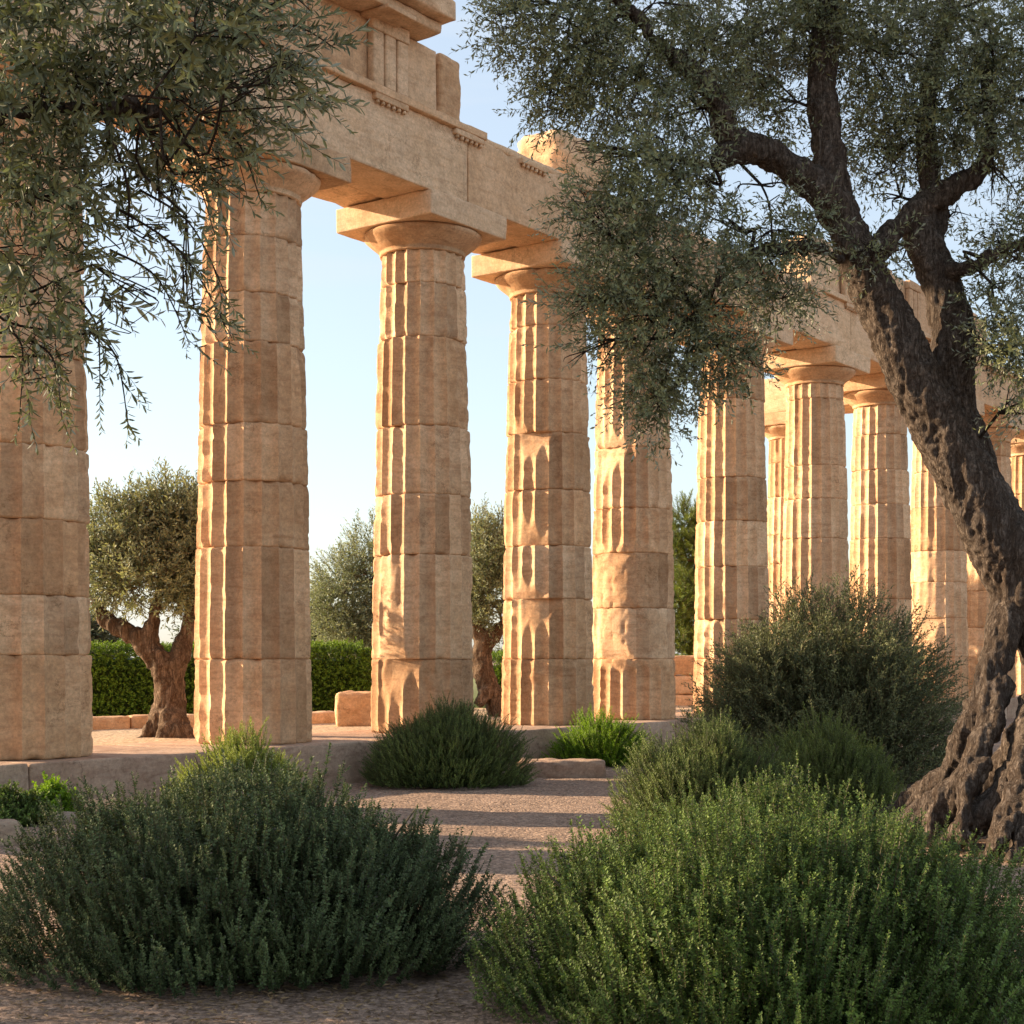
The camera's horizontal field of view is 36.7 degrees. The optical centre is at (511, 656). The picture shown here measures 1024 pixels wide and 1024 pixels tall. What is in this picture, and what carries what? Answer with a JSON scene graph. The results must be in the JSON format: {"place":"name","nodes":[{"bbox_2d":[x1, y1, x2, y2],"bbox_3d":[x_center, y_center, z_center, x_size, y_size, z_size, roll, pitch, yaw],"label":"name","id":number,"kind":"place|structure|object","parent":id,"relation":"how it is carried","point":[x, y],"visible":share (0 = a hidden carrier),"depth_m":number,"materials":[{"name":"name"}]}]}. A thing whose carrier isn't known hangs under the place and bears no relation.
{"place":"outdoors","nodes":[
{"label":"outdoors","id":0,"kind":"place"},
{"bbox_2d":[91,705,692,745],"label":"terrace ground","id":1,"kind":"structure","parent":0,"point":[107,737],"depth_m":19.74,"materials":[{"name":"beige stone"}]},
{"bbox_2d":[86,456,198,737],"bbox_3d":[-4.200,-0.663,18.663,2.654,3.540,1.955,0,0,-24],"label":"olive tree","id":2,"kind":"object","parent":1,"relation":"on","point":[149,539],"visible":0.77,"depth_m":18.41,"materials":[{"name":"green plant"}]},
{"bbox_2d":[93,711,335,729],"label":"stone kerb","id":3,"kind":"structure","parent":1,"relation":"on","point":[135,721],"depth_m":21.02,"materials":[{"name":"stone"}]},
{"bbox_2d":[88,637,371,715],"bbox_3d":[-5.005,0.398,25.003,5.709,1.512,1.372,0,0,-11],"label":"hedge","id":4,"kind":"object","parent":1,"relation":"on","point":[122,684],"visible":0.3,"depth_m":24.47,"materials":[{"name":"green plant"}]},
{"bbox_2d":[309,505,375,658],"bbox_3d":[-2.371,-0.906,29.038,3.488,3.979,2.460,0,0,0],"label":"olive tree","id":5,"kind":"object","parent":1,"relation":"on","point":[357,625],"visible":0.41,"depth_m":28.72,"materials":[{"name":"green plant"}]},
{"bbox_2d":[334,690,370,726],"bbox_3d":[-2.148,0.752,22.000,0.757,0.556,0.629,0,0,-6],"label":"cut stone block","id":6,"kind":"object","parent":1,"relation":"on","point":[352,708],"depth_m":21.70,"materials":[{"name":"stone"}]},
{"bbox_2d":[471,650,502,707],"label":"hedge","id":7,"kind":"object","parent":1,"relation":"on","point":[497,656],"visible":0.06,"depth_m":30.17,"materials":[{"name":"green plant"}]},
{"bbox_2d":[470,492,505,716],"bbox_3d":[-0.033,-0.735,25.445,2.576,3.940,2.077,0,0,0],"label":"olive tree","id":8,"kind":"object","parent":1,"relation":"on","point":[487,568],"visible":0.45,"depth_m":25.09,"materials":[{"name":"green plant"}]},
{"bbox_2d":[674,655,694,705],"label":"stone wall","id":9,"kind":"structure","parent":1,"relation":"on","point":[684,665],"depth_m":30.87,"materials":[{"name":"stone"}]},
{"bbox_2d":[764,411,785,640],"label":"doric column","id":10,"kind":"structure","parent":1,"relation":"on","point":[775,426],"depth_m":35.49,"materials":[{"name":"stone"}]},
{"bbox_2d":[764,378,853,413],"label":"beam","id":11,"kind":"structure","parent":10,"relation":"on","point":[775,398],"depth_m":35.43,"materials":[{"name":"stone"}]},
{"bbox_2d":[0,662,1023,1023],"bbox_3d":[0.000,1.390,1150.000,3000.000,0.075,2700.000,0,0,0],"label":"ground","id":12,"kind":"structure","parent":0,"point":[560,796],"depth_m":7.01,"materials":[{"name":"beige gravel"}]},
{"bbox_2d":[0,819,24,845],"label":"rock","id":13,"kind":"object","parent":12,"relation":"on","point":[7,827],"visible":0.52,"depth_m":11.42,"materials":[{"name":"beige stone"}]},
{"bbox_2d":[0,779,54,826],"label":"leafy plant","id":14,"kind":"object","parent":12,"relation":"on","point":[22,806],"visible":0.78,"depth_m":12.61,"materials":[{"name":"green plant"}]},
{"bbox_2d":[28,771,84,814],"bbox_3d":[-3.913,1.197,13.099,0.543,0.477,0.648,0,0,0],"label":"leafy plant","id":15,"kind":"object","parent":12,"relation":"on","point":[52,788],"visible":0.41,"depth_m":13.03,"materials":[{"name":"green plant"}]},
{"bbox_2d":[35,811,80,824],"bbox_3d":[-3.823,1.361,12.936,0.321,0.144,0.367,0,0,38],"label":"rock","id":16,"kind":"object","parent":12,"relation":"on","point":[67,814],"visible":0.2,"depth_m":12.85,"materials":[{"name":"grey stone"}]},
{"bbox_2d":[83,798,117,811],"bbox_3d":[-3.746,1.365,13.943,0.450,0.177,0.317,0,0,-11],"label":"rock","id":17,"kind":"object","parent":12,"relation":"on","point":[96,801],"visible":0.07,"depth_m":13.82,"materials":[{"name":"stone"}]},
{"bbox_2d":[90,606,133,657],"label":"background tree","id":18,"kind":"object","parent":12,"relation":"on","point":[97,634],"visible":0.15,"depth_m":41.64,"materials":[{"name":"green plant"}]},
{"bbox_2d":[163,622,193,656],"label":"background tree","id":19,"kind":"object","parent":12,"relation":"on","point":[177,629],"depth_m":45.48,"materials":[{"name":"green plant"}]},
{"bbox_2d":[0,0,376,455],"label":"olive tree","id":20,"kind":"object","parent":12,"relation":"on","point":[188,63],"visible":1,"depth_m":4.03,"materials":[{"name":"green plant"}]},
{"bbox_2d":[160,716,306,810],"bbox_3d":[-2.164,0.945,12.220,1.078,0.972,1.150,0,0,33],"label":"rosemary bush","id":21,"kind":"object","parent":12,"relation":"on","point":[234,751],"visible":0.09,"depth_m":12.09,"materials":[{"name":"green plant"}]},
{"bbox_2d":[0,742,514,998],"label":"shrub","id":22,"kind":"object","parent":12,"relation":"on","point":[269,883],"visible":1,"depth_m":6.65,"materials":[{"name":"green plant"}]},
{"bbox_2d":[310,588,347,640],"bbox_3d":[-5.007,-0.176,39.930,2.011,3.637,1.780,0,0,0],"label":"background tree","id":23,"kind":"object","parent":12,"relation":"on","point":[313,637],"visible":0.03,"depth_m":39.65,"materials":[{"name":"green plant"}]},
{"bbox_2d":[311,633,357,658],"bbox_3d":[-4.408,0.337,37.970,2.528,2.593,2.427,0,0,0],"label":"background tree","id":24,"kind":"object","parent":12,"relation":"on","point":[355,655],"visible":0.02,"depth_m":37.58,"materials":[{"name":"green plant"}]},
{"bbox_2d":[358,691,542,788],"bbox_3d":[-0.685,0.896,17.005,2.059,1.072,1.802,0,0,0],"label":"rosemary bush","id":25,"kind":"object","parent":12,"relation":"on","point":[445,746],"visible":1,"depth_m":16.59,"materials":[{"name":"green plant"}]},
{"bbox_2d":[0,695,1018,803],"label":"stylobate","id":26,"kind":"object","parent":12,"relation":"on","point":[150,763],"visible":0.17,"depth_m":16.10,"materials":[{"name":"stone"}]},
{"bbox_2d":[0,28,138,760],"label":"doric column","id":27,"kind":"structure","parent":26,"relation":"on","point":[46,695],"depth_m":14.18,"materials":[{"name":"stone"}]},
{"bbox_2d":[154,119,350,744],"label":"doric column","id":28,"kind":"structure","parent":26,"relation":"on","point":[252,637],"depth_m":16.61,"materials":[{"name":"stone"}]},
{"bbox_2d":[336,189,506,732],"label":"doric column","id":29,"kind":"structure","parent":26,"relation":"on","point":[423,244],"depth_m":18.99,"materials":[{"name":"stone"}]},
{"bbox_2d":[471,239,618,725],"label":"doric column","id":30,"kind":"structure","parent":26,"relation":"on","point":[547,661],"depth_m":21.23,"materials":[{"name":"stone"}]},
{"bbox_2d":[586,274,701,719],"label":"doric column","id":31,"kind":"structure","parent":26,"relation":"on","point":[633,632],"depth_m":23.07,"materials":[{"name":"stone"}]},
{"bbox_2d":[672,312,792,710],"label":"doric column","id":32,"kind":"structure","parent":26,"relation":"on","point":[731,561],"depth_m":25.64,"materials":[{"name":"stone"}]},
{"bbox_2d":[764,345,869,640],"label":"doric column","id":33,"kind":"structure","parent":26,"relation":"on","point":[815,505],"depth_m":28.26,"materials":[{"name":"stone"}]},
{"bbox_2d":[843,373,911,654],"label":"doric column","id":34,"kind":"structure","parent":26,"relation":"on","point":[880,530],"depth_m":30.73,"materials":[{"name":"stone"}]},
{"bbox_2d":[910,400,984,700],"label":"doric column","id":35,"kind":"structure","parent":26,"relation":"on","point":[938,577],"depth_m":33.29,"materials":[{"name":"stone"}]},
{"bbox_2d":[966,412,1023,696],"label":"doric column","id":36,"kind":"structure","parent":26,"relation":"on","point":[978,599],"depth_m":35.86,"materials":[{"name":"stone"}]},
{"bbox_2d":[1010,433,1023,694],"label":"doric column","id":37,"kind":"structure","parent":26,"relation":"on","point":[1017,461],"depth_m":38.39,"materials":[{"name":"stone"}]},
{"bbox_2d":[3,0,1023,417],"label":"entablature","id":38,"kind":"structure","parent":37,"relation":"on","point":[407,138],"depth_m":18.39,"materials":[{"name":"stone"}]},
{"bbox_2d":[436,53,460,120],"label":"broken block","id":39,"kind":"structure","parent":38,"relation":"on","point":[448,93],"depth_m":18.88,"materials":[{"name":"stone"}]},
{"bbox_2d":[517,129,609,188],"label":"broken block","id":40,"kind":"structure","parent":38,"relation":"on","point":[544,158],"depth_m":21.61,"materials":[{"name":"stone"}]},
{"bbox_2d":[492,635,592,664],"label":"background tree","id":41,"kind":"object","parent":12,"relation":"on","point":[500,648],"depth_m":59.13,"materials":[{"name":"green plant"}]},
{"bbox_2d":[516,758,605,777],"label":"kerb slab","id":42,"kind":"structure","parent":12,"relation":"on","point":[573,768],"depth_m":17.94,"materials":[{"name":"stone"}]},
{"bbox_2d":[542,703,656,766],"bbox_3d":[1.147,1.009,20.051,1.572,0.848,1.511,0,0,0],"label":"shrub","id":43,"kind":"object","parent":12,"relation":"on","point":[604,740],"visible":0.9,"depth_m":19.76,"materials":[{"name":"green plant"}]},
{"bbox_2d":[672,488,697,655],"bbox_3d":[4.699,-1.313,37.929,2.884,5.694,2.669,0,0,0],"label":"pine tree","id":44,"kind":"object","parent":12,"relation":"on","point":[684,537],"visible":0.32,"depth_m":37.53,"materials":[{"name":"green plant"}]},
{"bbox_2d":[679,702,707,717],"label":"wild plant","id":45,"kind":"object","parent":12,"relation":"on","point":[691,716],"visible":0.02,"depth_m":24.00,"materials":[{"name":"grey plant"}]},
{"bbox_2d":[599,705,816,837],"bbox_3d":[1.503,0.904,12.383,1.671,1.056,1.631,0,0,-20],"label":"rosemary bush","id":46,"kind":"object","parent":12,"relation":"on","point":[704,759],"visible":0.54,"depth_m":12.06,"materials":[{"name":"green plant"}]},
{"bbox_2d":[451,0,1023,865],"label":"olive tree","id":47,"kind":"object","parent":12,"relation":"on","point":[973,782],"visible":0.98,"depth_m":10.99,"materials":[{"name":"green plant"}]},
{"bbox_2d":[462,750,1023,1023],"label":"shrub","id":48,"kind":"object","parent":12,"relation":"on","point":[758,909],"visible":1,"depth_m":5.65,"materials":[{"name":"green plant"}]},
{"bbox_2d":[671,560,971,785],"bbox_3d":[3.650,0.171,17.695,3.734,2.546,3.235,0,0,0],"label":"bush","id":49,"kind":"object","parent":12,"relation":"on","point":[875,686],"visible":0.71,"depth_m":16.98,"materials":[{"name":"green plant"}]},
{"bbox_2d":[748,702,906,826],"bbox_3d":[2.708,0.903,13.080,1.484,1.058,1.378,0,0,-28],"label":"rosemary bush","id":50,"kind":"object","parent":12,"relation":"on","point":[837,757],"visible":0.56,"depth_m":12.83,"materials":[{"name":"green plant"}]},
{"bbox_2d":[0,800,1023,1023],"bbox_3d":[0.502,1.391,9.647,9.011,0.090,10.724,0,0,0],"label":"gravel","id":51,"kind":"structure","parent":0,"point":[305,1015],"depth_m":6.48,"materials":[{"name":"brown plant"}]},
{"bbox_2d":[81,0,1023,657],"label":"sky","id":52,"kind":"structure","parent":0,"point":[342,275],"materials":[{"name":"blue"}]}
]}

